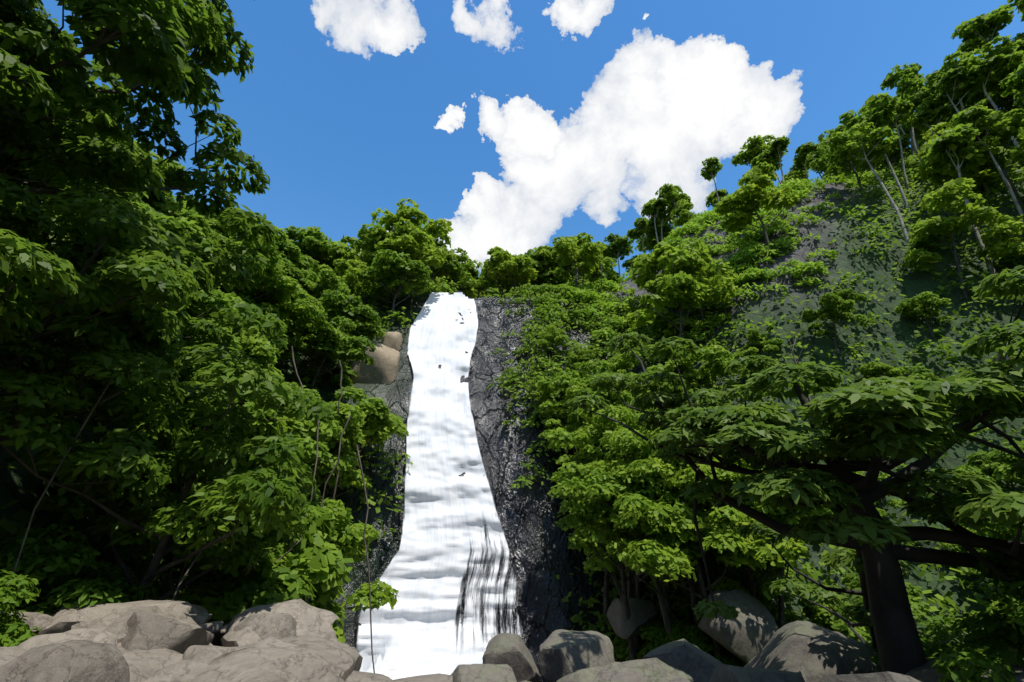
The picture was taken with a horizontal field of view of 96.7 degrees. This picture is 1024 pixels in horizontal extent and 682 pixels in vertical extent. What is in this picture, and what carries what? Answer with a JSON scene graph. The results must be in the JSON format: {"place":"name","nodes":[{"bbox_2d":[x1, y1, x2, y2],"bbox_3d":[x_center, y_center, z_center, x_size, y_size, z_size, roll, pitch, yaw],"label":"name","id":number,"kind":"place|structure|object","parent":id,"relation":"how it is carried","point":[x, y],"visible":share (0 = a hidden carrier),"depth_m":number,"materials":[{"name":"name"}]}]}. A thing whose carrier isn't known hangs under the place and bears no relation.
{"place":"outdoors","nodes":[
{"label":"outdoors","id":0,"kind":"place"},
{"bbox_2d":[0,0,1020,665],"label":"leaves","id":1,"kind":"object","parent":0,"point":[135,255],"depth_m":8.15,"materials":[{"name":"green plant"}]},
{"bbox_2d":[0,5,1023,664],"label":"leaves","id":2,"kind":"object","parent":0,"point":[656,509],"depth_m":16.64,"materials":[{"name":"green plant"}]},
{"bbox_2d":[0,133,1023,681],"bbox_3d":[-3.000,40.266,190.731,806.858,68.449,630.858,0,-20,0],"label":"terrain","id":3,"kind":"structure","parent":0,"point":[542,555],"depth_m":26.82,"materials":[{"name":"grey stone"}]},
{"bbox_2d":[0,598,452,681],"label":"rocks","id":4,"kind":"object","parent":3,"relation":"on","point":[295,640],"visible":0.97,"depth_m":5.14,"materials":[{"name":"grey stone"}]},
{"bbox_2d":[349,331,402,383],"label":"tan rocks","id":5,"kind":"object","parent":3,"relation":"on","point":[385,356],"visible":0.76,"depth_m":27.48,"materials":[{"name":"beige stone"}]},
{"bbox_2d":[11,249,811,672],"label":"trunks","id":6,"kind":"object","parent":3,"relation":"on","point":[279,469],"visible":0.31,"depth_m":9.68,"materials":[{"name":"brown wood"}]},
{"bbox_2d":[357,292,519,679],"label":"waterfall","id":7,"kind":"structure","parent":3,"relation":"on","point":[448,510],"depth_m":22.25,"materials":[{"name":"liquid"}]},
{"bbox_2d":[375,645,482,670],"bbox_3d":[-2.482,10.664,15.193,7.826,2.902,1.941,1,-20,-3],"label":"spray","id":8,"kind":"object","parent":7,"relation":"on","point":[420,658],"visible":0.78,"depth_m":15.31,"materials":[{"name":"white liquid"}]},
{"bbox_2d":[0,116,1023,666],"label":"undergrowth","id":9,"kind":"object","parent":3,"relation":"on","point":[548,306],"visible":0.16,"depth_m":29.12,"materials":[{"name":"green plant"}]},
{"bbox_2d":[0,523,1023,681],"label":"shrub leaves","id":10,"kind":"object","parent":3,"relation":"on","point":[998,635],"visible":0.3,"depth_m":6.85,"materials":[{"name":"green plant"}]},
{"bbox_2d":[540,169,885,355],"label":"leaves","id":11,"kind":"object","parent":3,"relation":"on","point":[801,188],"visible":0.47,"depth_m":37.91,"materials":[{"name":"green plant"}]},
{"bbox_2d":[451,589,1023,681],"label":"rocks","id":12,"kind":"object","parent":3,"relation":"on","point":[758,642],"visible":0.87,"depth_m":8.53,"materials":[{"name":"grey stone"}]},
{"bbox_2d":[550,22,1023,282],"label":"tree trunks","id":13,"kind":"object","parent":3,"relation":"on","point":[913,143],"visible":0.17,"depth_m":38.57,"materials":[{"name":"brown wood"}]},
{"bbox_2d":[588,289,1023,674],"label":"bark","id":14,"kind":"object","parent":3,"relation":"on","point":[896,640],"visible":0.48,"depth_m":6.12,"materials":[{"name":"brown wood"}]},
{"bbox_2d":[563,265,1023,649],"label":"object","id":15,"kind":"object","parent":14,"relation":"attached to","point":[884,403],"visible":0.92,"depth_m":6.01,"materials":[{"name":"green plant"}]},
{"bbox_2d":[26,0,1023,278],"label":"sky","id":16,"kind":"structure","parent":0,"point":[520,125],"materials":[{"name":"blue"}]},
{"bbox_2d":[278,0,1023,352],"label":"trees","id":17,"kind":"object","parent":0,"point":[676,282],"depth_m":38.63,"materials":[{"name":"green plant"}]}
]}

